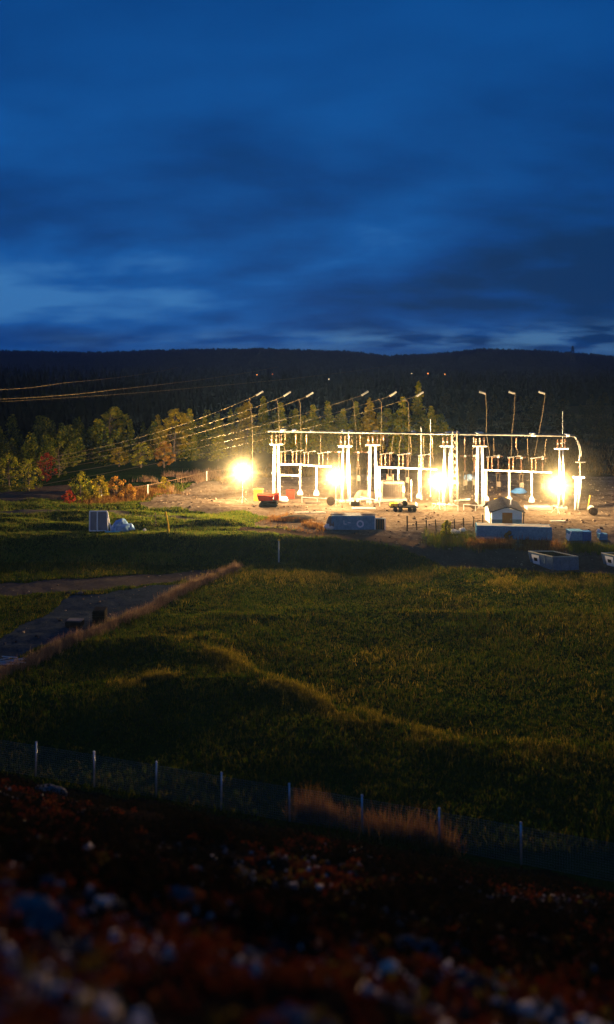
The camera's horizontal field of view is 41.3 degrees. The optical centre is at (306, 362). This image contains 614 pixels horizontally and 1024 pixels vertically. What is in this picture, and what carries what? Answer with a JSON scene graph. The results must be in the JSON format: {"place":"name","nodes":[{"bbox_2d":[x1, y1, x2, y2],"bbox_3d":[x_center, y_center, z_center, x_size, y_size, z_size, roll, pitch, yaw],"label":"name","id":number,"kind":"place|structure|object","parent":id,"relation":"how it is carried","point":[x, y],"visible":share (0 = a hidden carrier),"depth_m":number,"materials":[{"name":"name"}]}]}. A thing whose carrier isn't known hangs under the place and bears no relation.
{"place":"outdoors","nodes":[
{"label":"outdoors","id":0,"kind":"place"},
{"bbox_2d":[65,618,83,627],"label":"timber bundle","id":1,"kind":"object","parent":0,"point":[74,622],"visible":0.95,"depth_m":79.51,"materials":[{"name":"wood"}]},
{"bbox_2d":[0,509,202,519],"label":"dirt track","id":2,"kind":"structure","parent":0,"point":[120,512],"depth_m":125.02,"materials":[{"name":"brown soil"}]},
{"bbox_2d":[0,568,233,595],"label":"path","id":3,"kind":"structure","parent":0,"point":[45,586],"depth_m":96.16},
{"bbox_2d":[0,450,613,889],"bbox_3d":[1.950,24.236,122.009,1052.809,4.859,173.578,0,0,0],"label":"grass field","id":4,"kind":"structure","parent":0,"point":[108,472],"depth_m":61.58,"materials":[{"name":"green plant"}]},
{"bbox_2d":[0,453,24,491],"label":"leafy bush","id":5,"kind":"object","parent":4,"relation":"on","point":[3,466],"visible":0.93,"depth_m":147.96,"materials":[{"name":"green plant"}]},
{"bbox_2d":[15,458,44,491],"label":"leafy bush","id":6,"kind":"object","parent":4,"relation":"on","point":[27,461],"visible":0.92,"depth_m":148.53,"materials":[{"name":"green plant"}]},
{"bbox_2d":[0,485,74,501],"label":"lane","id":7,"kind":"structure","parent":4,"relation":"on","point":[57,492],"depth_m":142.17,"materials":[{"name":"grey asphalt"}]},
{"bbox_2d":[0,414,86,473],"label":"trees","id":8,"kind":"object","parent":4,"relation":"on","point":[30,447],"visible":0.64,"depth_m":176.98,"materials":[{"name":"green plant"}]},
{"bbox_2d":[36,452,58,481],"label":"leafy bush","id":9,"kind":"object","parent":4,"relation":"on","point":[47,455],"visible":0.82,"depth_m":159.98,"materials":[{"name":"red plant"}]},
{"bbox_2d":[47,438,70,477],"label":"leafy bush","id":10,"kind":"object","parent":4,"relation":"on","point":[54,448],"visible":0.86,"depth_m":165.26,"materials":[{"name":"green plant"}]},
{"bbox_2d":[68,471,95,501],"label":"autumn shrub","id":11,"kind":"object","parent":4,"relation":"on","point":[79,476],"visible":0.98,"depth_m":137.67,"materials":[{"name":"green plant"}]},
{"bbox_2d":[0,584,182,667],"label":"gravel pad","id":12,"kind":"object","parent":4,"relation":"on","point":[43,629],"visible":0.85,"depth_m":84.16,"materials":[{"name":"grey gravel"}]},
{"bbox_2d":[92,607,106,624],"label":"pallet box","id":13,"kind":"object","parent":12,"relation":"on","point":[100,613],"visible":0.91,"depth_m":80.28,"materials":[{"name":"metal"}]},
{"bbox_2d":[88,475,109,500],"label":"autumn shrub","id":14,"kind":"object","parent":4,"relation":"on","point":[103,483],"visible":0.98,"depth_m":138.78,"materials":[{"name":"yellow plant"}]},
{"bbox_2d":[89,511,110,530],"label":"utility cabinet","id":15,"kind":"object","parent":4,"relation":"on","point":[98,520],"visible":0.88,"depth_m":115.41,"materials":[{"name":"grey metal"}]},
{"bbox_2d":[89,406,132,456],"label":"birch tree","id":16,"kind":"object","parent":4,"relation":"on","point":[115,411],"visible":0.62,"depth_m":195.04,"materials":[{"name":"green plant"}]},
{"bbox_2d":[107,476,126,499],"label":"autumn shrub","id":17,"kind":"object","parent":4,"relation":"on","point":[121,482],"visible":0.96,"depth_m":140.82,"materials":[{"name":"orange plant"}]},
{"bbox_2d":[110,447,129,466],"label":"birch tree","id":18,"kind":"object","parent":4,"relation":"on","point":[114,451],"visible":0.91,"depth_m":177.62,"materials":[{"name":"green plant"}]},
{"bbox_2d":[30,411,212,465],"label":"trees","id":19,"kind":"object","parent":4,"relation":"on","point":[70,439],"visible":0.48,"depth_m":185.81,"materials":[{"name":"green plant"}]},
{"bbox_2d":[0,561,243,679],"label":"dry reeds","id":20,"kind":"object","parent":4,"relation":"on","point":[60,645],"visible":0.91,"depth_m":79.07,"materials":[{"name":"brown plant"}]},
{"bbox_2d":[111,519,134,531],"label":"tarpaulin","id":21,"kind":"object","parent":4,"relation":"on","point":[120,525],"visible":0.73,"depth_m":114.83,"materials":[{"name":"white plastic"}]},
{"bbox_2d":[74,484,179,504],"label":"rust grass","id":22,"kind":"structure","parent":4,"relation":"on","point":[142,490],"depth_m":141.42,"materials":[{"name":"brown plant"}]},
{"bbox_2d":[123,483,136,498],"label":"autumn shrub","id":23,"kind":"object","parent":4,"relation":"on","point":[129,486],"visible":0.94,"depth_m":140.66,"materials":[{"name":"orange plant"}]},
{"bbox_2d":[126,419,136,458],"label":"spruce tree","id":24,"kind":"object","parent":4,"relation":"on","point":[131,431],"visible":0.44,"depth_m":189.78,"materials":[{"name":"green plant"}]},
{"bbox_2d":[127,443,153,467],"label":"birch tree","id":25,"kind":"object","parent":4,"relation":"on","point":[140,456],"visible":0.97,"depth_m":175.58,"materials":[{"name":"green plant"}]},
{"bbox_2d":[98,664,185,692],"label":"dry grass","id":26,"kind":"structure","parent":4,"relation":"on","point":[159,674],"depth_m":64.82,"materials":[{"name":"plant"}]},
{"bbox_2d":[137,421,149,447],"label":"spruce tree","id":27,"kind":"object","parent":4,"relation":"on","point":[143,434],"visible":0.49,"depth_m":195.77,"materials":[{"name":"green plant"}]},
{"bbox_2d":[0,482,302,566],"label":"grass","id":28,"kind":"structure","parent":4,"relation":"on","point":[4,505],"depth_m":112.94,"materials":[{"name":"green plant"}]},
{"bbox_2d":[99,428,208,461],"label":"undergrowth","id":29,"kind":"object","parent":4,"relation":"on","point":[192,439],"visible":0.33,"depth_m":186.99,"materials":[{"name":"green plant"}]},
{"bbox_2d":[148,415,166,459],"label":"spruce tree","id":30,"kind":"object","parent":4,"relation":"on","point":[157,420],"visible":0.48,"depth_m":187.56,"materials":[{"name":"green plant"}]},
{"bbox_2d":[153,440,175,467],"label":"birch tree","id":31,"kind":"object","parent":4,"relation":"on","point":[163,459],"visible":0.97,"depth_m":175.60,"materials":[{"name":"plant"}]},
{"bbox_2d":[155,408,192,461],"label":"birch tree","id":32,"kind":"object","parent":4,"relation":"on","point":[179,415],"visible":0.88,"depth_m":185.42,"materials":[{"name":"green plant"}]},
{"bbox_2d":[179,408,200,458],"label":"spruce tree","id":33,"kind":"object","parent":4,"relation":"on","point":[189,432],"visible":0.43,"depth_m":189.63,"materials":[{"name":"green plant"}]},
{"bbox_2d":[207,418,228,461],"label":"spruce tree","id":34,"kind":"object","parent":4,"relation":"on","point":[218,446],"visible":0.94,"depth_m":185.49,"materials":[{"name":"green plant"}]},
{"bbox_2d":[223,409,239,452],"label":"spruce tree","id":35,"kind":"object","parent":4,"relation":"on","point":[227,430],"visible":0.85,"depth_m":199.57,"materials":[{"name":"green plant"}]},
{"bbox_2d":[231,401,265,451],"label":"birch tree","id":36,"kind":"object","parent":4,"relation":"on","point":[246,422],"visible":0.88,"depth_m":198.29,"materials":[{"name":"green plant"}]},
{"bbox_2d":[255,396,272,450],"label":"spruce tree","id":37,"kind":"object","parent":4,"relation":"on","point":[263,418],"visible":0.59,"depth_m":205.44,"materials":[{"name":"green plant"}]},
{"bbox_2d":[267,402,293,455],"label":"spruce tree","id":38,"kind":"object","parent":4,"relation":"on","point":[279,424],"visible":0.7,"depth_m":197.38,"materials":[{"name":"green plant"}]},
{"bbox_2d":[289,408,303,454],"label":"spruce tree","id":39,"kind":"object","parent":4,"relation":"on","point":[294,420],"visible":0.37,"depth_m":199.61,"materials":[{"name":"green plant"}]},
{"bbox_2d":[0,740,613,880],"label":"fence","id":40,"kind":"object","parent":4,"relation":"on","point":[361,819],"visible":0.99,"depth_m":45.50,"materials":[{"name":"metal"}]},
{"bbox_2d":[297,405,329,454],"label":"spruce tree","id":41,"kind":"object","parent":4,"relation":"on","point":[314,423],"visible":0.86,"depth_m":197.26,"materials":[{"name":"green plant"}]},
{"bbox_2d":[198,407,450,455],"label":"undergrowth","id":42,"kind":"object","parent":4,"relation":"on","point":[300,436],"visible":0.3,"depth_m":199.86,"materials":[{"name":"green plant"}]},
{"bbox_2d":[316,401,338,453],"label":"spruce tree","id":43,"kind":"object","parent":4,"relation":"on","point":[326,426],"visible":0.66,"depth_m":201.34,"materials":[{"name":"green plant"}]},
{"bbox_2d":[349,402,363,449],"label":"spruce tree","id":44,"kind":"object","parent":4,"relation":"on","point":[354,419],"visible":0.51,"depth_m":203.50,"materials":[{"name":"green plant"}]},
{"bbox_2d":[281,773,466,860],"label":"rust grass","id":45,"kind":"structure","parent":4,"relation":"on","point":[431,838],"depth_m":44.54,"materials":[{"name":"brown plant"}]},
{"bbox_2d":[140,472,613,544],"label":"yard","id":46,"kind":"structure","parent":4,"relation":"on","point":[227,503],"depth_m":135.36,"materials":[{"name":"beige gravel"}]},
{"bbox_2d":[1,391,262,493],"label":"power line","id":47,"kind":"object","parent":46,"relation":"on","point":[259,393],"visible":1,"depth_m":144.24,"materials":[{"name":"grey metal"}]},
{"bbox_2d":[1,391,290,474],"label":"power line","id":48,"kind":"object","parent":46,"relation":"on","point":[284,395],"visible":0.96,"depth_m":136.11,"materials":[{"name":"grey metal"}]},
{"bbox_2d":[132,468,234,495],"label":"dry reeds","id":49,"kind":"object","parent":46,"relation":"on","point":[210,475],"visible":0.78,"depth_m":160.74,"materials":[{"name":"beige plant"}]},
{"bbox_2d":[0,391,368,479],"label":"power line","id":50,"kind":"object","parent":46,"relation":"on","point":[221,435],"visible":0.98,"depth_m":132.92,"materials":[{"name":"grey metal"}]},
{"bbox_2d":[3,391,423,497],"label":"power line","id":51,"kind":"object","parent":46,"relation":"on","point":[422,392],"visible":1,"depth_m":135.80,"materials":[{"name":"grey metal"}]},
{"bbox_2d":[256,493,279,506],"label":"tracked dumper","id":52,"kind":"object","parent":46,"relation":"on","point":[266,499],"visible":1,"depth_m":131.58,"materials":[{"name":"red metal"}]},
{"bbox_2d":[280,449,303,494],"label":"bus frame","id":53,"kind":"object","parent":46,"relation":"on","point":[299,492],"visible":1,"depth_m":143.54,"materials":[{"name":"white paint"}]},
{"bbox_2d":[3,392,312,478],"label":"power line","id":54,"kind":"object","parent":53,"relation":"attached to","point":[311,393],"visible":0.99,"depth_m":134.51,"materials":[{"name":"grey metal"}]},
{"bbox_2d":[258,509,326,536],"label":"rust grass","id":55,"kind":"structure","parent":46,"relation":"on","point":[311,525],"depth_m":117.61,"materials":[{"name":"brown plant"}]},
{"bbox_2d":[278,515,315,521],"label":"dirt pile","id":56,"kind":"object","parent":46,"relation":"on","point":[301,518],"visible":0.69,"depth_m":120.64,"materials":[{"name":"brown soil"}]},
{"bbox_2d":[302,450,331,495],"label":"bus frame","id":57,"kind":"object","parent":46,"relation":"on","point":[316,492],"visible":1,"depth_m":142.80,"materials":[{"name":"white paint"}]},
{"bbox_2d":[326,512,385,529],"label":"storage container","id":58,"kind":"object","parent":46,"relation":"on","point":[353,521],"visible":0.99,"depth_m":114.55,"materials":[{"name":"blue metal"}]},
{"bbox_2d":[354,490,374,498],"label":"sand heap","id":59,"kind":"object","parent":46,"relation":"on","point":[362,493],"visible":0.54,"depth_m":139.45,"materials":[{"name":"sand"}]},
{"bbox_2d":[142,471,613,571],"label":"gravel stones","id":60,"kind":"object","parent":46,"relation":"on","point":[521,564],"visible":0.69,"depth_m":135.36,"materials":[{"name":"gravel"}]},
{"bbox_2d":[379,474,411,501],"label":"transformer","id":61,"kind":"object","parent":46,"relation":"on","point":[393,490],"visible":0.99,"depth_m":136.16,"materials":[{"name":"metal"}]},
{"bbox_2d":[388,500,417,511],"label":"flatbed trailer","id":62,"kind":"object","parent":46,"relation":"on","point":[398,505],"visible":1,"depth_m":127.50,"materials":[{"name":"metal"}]},
{"bbox_2d":[377,452,436,498],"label":"bus frame","id":63,"kind":"object","parent":46,"relation":"on","point":[418,495],"visible":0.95,"depth_m":140.08,"materials":[{"name":"white paint"}]},
{"bbox_2d":[0,391,396,485],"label":"power line","id":64,"kind":"object","parent":63,"relation":"attached to","point":[395,392],"visible":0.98,"depth_m":133.00,"materials":[{"name":"grey metal"}]},
{"bbox_2d":[268,429,574,509],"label":"busbar gantry","id":65,"kind":"object","parent":46,"relation":"on","point":[532,434],"visible":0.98,"depth_m":132.90,"materials":[{"name":"metal"}]},
{"bbox_2d":[407,514,482,530],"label":"stake fence","id":66,"kind":"object","parent":46,"relation":"on","point":[435,526],"visible":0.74,"depth_m":115.43,"materials":[{"name":"brown wood"}]},
{"bbox_2d":[440,520,450,536],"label":"leafy bush","id":67,"kind":"object","parent":46,"relation":"on","point":[445,525],"visible":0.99,"depth_m":113.40,"materials":[{"name":"green plant"}]},
{"bbox_2d":[451,430,457,504],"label":"lattice mast","id":68,"kind":"object","parent":46,"relation":"on","point":[456,456],"visible":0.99,"depth_m":131.69,"materials":[{"name":"silver metal"}]},
{"bbox_2d":[483,497,524,523],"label":"site hut","id":69,"kind":"object","parent":46,"relation":"on","point":[502,510],"visible":0.74,"depth_m":117.50,"materials":[{"name":"paint"}]},
{"bbox_2d":[475,523,551,540],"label":"storage container","id":70,"kind":"object","parent":46,"relation":"on","point":[530,531],"visible":0.91,"depth_m":112.81,"materials":[{"name":"metal"}]},
{"bbox_2d":[484,454,551,502],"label":"bus frame","id":71,"kind":"object","parent":46,"relation":"on","point":[531,499],"visible":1,"depth_m":136.56,"materials":[{"name":"white paint"}]},
{"bbox_2d":[524,505,552,509],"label":"concrete slab","id":72,"kind":"structure","parent":46,"relation":"on","point":[537,507],"depth_m":128.86,"materials":[{"name":"beige concrete"}]},
{"bbox_2d":[566,529,582,540],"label":"blue box","id":73,"kind":"object","parent":46,"relation":"on","point":[574,534],"visible":0.98,"depth_m":111.70,"materials":[{"name":"paint"}]},
{"bbox_2d":[573,436,585,509],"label":"cable post","id":74,"kind":"object","parent":46,"relation":"on","point":[578,485],"visible":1,"depth_m":128.80,"materials":[{"name":"grey metal"}]},
{"bbox_2d":[182,552,613,599],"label":"dry grass","id":75,"kind":"structure","parent":4,"relation":"on","point":[397,578],"depth_m":98.18,"materials":[{"name":"plant"}]},
{"bbox_2d":[0,774,613,1023],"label":"heap slope","id":76,"kind":"structure","parent":0,"point":[338,1008],"depth_m":9.93,"materials":[{"name":"soil"}]},
{"bbox_2d":[0,894,66,933],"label":"boulder","id":77,"kind":"object","parent":76,"relation":"on","point":[47,914],"visible":0.56,"depth_m":9.44,"materials":[{"name":"stone"}]},
{"bbox_2d":[35,784,67,796],"bbox_3d":[-14.251,23.525,44.013,2.656,1.212,1.617,0,0,0],"label":"boulder","id":78,"kind":"object","parent":76,"relation":"on","point":[59,788],"visible":0.15,"depth_m":43.98,"materials":[{"name":"stone"}]},
{"bbox_2d":[167,885,195,901],"bbox_3d":[-2.085,8.876,13.497,0.614,0.309,0.436,0,0,0],"label":"boulder","id":79,"kind":"object","parent":76,"relation":"on","point":[181,894],"visible":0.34,"depth_m":13.44,"materials":[{"name":"stone"}]},
{"bbox_2d":[259,1004,331,1023],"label":"boulder","id":80,"kind":"object","parent":76,"relation":"on","point":[295,1014],"visible":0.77,"depth_m":6.63,"materials":[{"name":"stone"}]},
{"bbox_2d":[0,791,612,1023],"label":"pale stones","id":81,"kind":"object","parent":76,"relation":"on","point":[108,1004],"visible":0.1,"depth_m":9.41,"materials":[{"name":"grey stone"}]},
{"bbox_2d":[0,771,613,998],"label":"dark scrub","id":82,"kind":"object","parent":76,"relation":"on","point":[471,912],"visible":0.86,"depth_m":17.23,"materials":[{"name":"brown plant"}]},
{"bbox_2d":[0,778,613,1023],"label":"red scrub","id":83,"kind":"object","parent":76,"relation":"on","point":[194,953],"visible":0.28,"depth_m":9.68,"materials":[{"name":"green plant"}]},
{"bbox_2d":[0,786,613,1023],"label":"rubble","id":84,"kind":"object","parent":76,"relation":"on","point":[557,1006],"visible":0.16,"depth_m":9.81,"materials":[{"name":"stone"}]},
{"bbox_2d":[0,812,613,1023],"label":"yellow scrub","id":85,"kind":"object","parent":76,"relation":"on","point":[95,986],"visible":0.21,"depth_m":8.26,"materials":[{"name":"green plant"}]},
{"bbox_2d":[393,935,445,964],"bbox_3d":[1.675,9.510,12.988,1.078,0.581,0.695,0,0,0],"label":"boulder","id":86,"kind":"object","parent":76,"relation":"on","point":[432,949],"visible":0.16,"depth_m":12.95,"materials":[{"name":"stone"}]},
{"bbox_2d":[0,349,613,449],"bbox_3d":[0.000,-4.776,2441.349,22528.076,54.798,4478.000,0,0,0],"label":"forest floor","id":87,"kind":"structure","parent":0,"point":[481,399],"depth_m":1431.11,"materials":[{"name":"green plant"}]},
{"bbox_2d":[0,361,613,442],"bbox_3d":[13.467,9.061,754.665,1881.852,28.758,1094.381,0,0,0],"label":"forest","id":88,"kind":"object","parent":87,"relation":"on","point":[146,406],"visible":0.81,"depth_m":397.13,"materials":[{"name":"green plant"}]},
{"bbox_2d":[0,347,613,370],"bbox_3d":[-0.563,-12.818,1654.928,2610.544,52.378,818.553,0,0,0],"label":"forest","id":89,"kind":"object","parent":87,"relation":"on","point":[530,364],"visible":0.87,"depth_m":1578.41,"materials":[{"name":"green plant"}]},
{"bbox_2d":[215,419,429,455],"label":"undergrowth","id":90,"kind":"object","parent":87,"relation":"on","point":[234,444],"visible":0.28,"depth_m":198.38,"materials":[{"name":"green plant"}]},
{"bbox_2d":[0,0,613,356],"label":"sky","id":91,"kind":"structure","parent":0,"point":[382,177],"materials":[{"name":"blue"}]},
{"bbox_2d":[175,631,453,753],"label":"dry grass","id":92,"kind":"structure","parent":0,"point":[299,691],"depth_m":61.91,"materials":[{"name":"plant"}]},
{"bbox_2d":[224,405,613,480],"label":"bare slope","id":93,"kind":"structure","parent":0,"point":[570,470],"depth_m":191.61,"materials":[{"name":"brown soil"}]},
{"bbox_2d":[330,408,354,455],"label":"spruce tree","id":94,"kind":"object","parent":93,"relation":"on","point":[343,423],"visible":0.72,"depth_m":195.58,"materials":[{"name":"green plant"}]},
{"bbox_2d":[354,397,386,454],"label":"spruce tree","id":95,"kind":"object","parent":93,"relation":"on","point":[368,418],"visible":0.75,"depth_m":197.55,"materials":[{"name":"green plant"}]},
{"bbox_2d":[376,408,401,451],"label":"birch tree","id":96,"kind":"object","parent":93,"relation":"on","point":[388,423],"visible":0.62,"depth_m":201.47,"materials":[{"name":"green plant"}]},
{"bbox_2d":[387,396,420,454],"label":"spruce tree","id":97,"kind":"object","parent":93,"relation":"on","point":[405,426],"visible":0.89,"depth_m":195.46,"materials":[{"name":"green plant"}]},
{"bbox_2d":[216,412,613,480],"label":"slope scrub","id":98,"kind":"object","parent":93,"relation":"on","point":[552,459],"visible":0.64,"depth_m":191.90,"materials":[{"name":"plant"}]},
{"bbox_2d":[406,381,426,445],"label":"spruce tree","id":99,"kind":"object","parent":93,"relation":"on","point":[417,408],"visible":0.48,"depth_m":203.51,"materials":[{"name":"green plant"}]},
{"bbox_2d":[422,406,443,452],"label":"spruce tree","id":100,"kind":"object","parent":93,"relation":"on","point":[431,415],"visible":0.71,"depth_m":197.55,"materials":[{"name":"green plant"}]},
{"bbox_2d":[436,392,613,440],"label":"trees","id":101,"kind":"object","parent":93,"relation":"on","point":[536,412],"visible":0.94,"depth_m":274.69,"materials":[{"name":"green plant"}]},
{"bbox_2d":[238,527,613,573],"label":"road","id":102,"kind":"structure","parent":0,"point":[504,556],"depth_m":106.79,"materials":[{"name":"grey asphalt"}]},
{"bbox_2d":[419,525,490,551],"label":"weeds","id":103,"kind":"object","parent":102,"relation":"on","point":[452,540],"visible":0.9,"depth_m":111.16,"materials":[{"name":"green plant"}]},
{"bbox_2d":[463,532,570,552],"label":"weeds","id":104,"kind":"object","parent":102,"relation":"on","point":[495,543],"visible":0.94,"depth_m":109.15,"materials":[{"name":"green plant"}]},
{"bbox_2d":[528,551,578,569],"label":"waste tub","id":105,"kind":"object","parent":102,"relation":"on","point":[553,560],"visible":1,"depth_m":102.44,"materials":[{"name":"grey paint"}]},
{"bbox_2d":[560,540,613,555],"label":"weeds","id":106,"kind":"object","parent":102,"relation":"on","point":[598,548],"visible":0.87,"depth_m":107.61,"materials":[{"name":"green plant"}]},
{"bbox_2d":[601,552,613,566],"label":"waste tub","id":107,"kind":"object","parent":102,"relation":"on","point":[608,558],"visible":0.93,"depth_m":103.17,"materials":[{"name":"grey paint"}]},
{"bbox_2d":[405,721,612,778],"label":"dry grass","id":108,"kind":"structure","parent":0,"point":[551,752],"depth_m":53.43,"materials":[{"name":"plant"}]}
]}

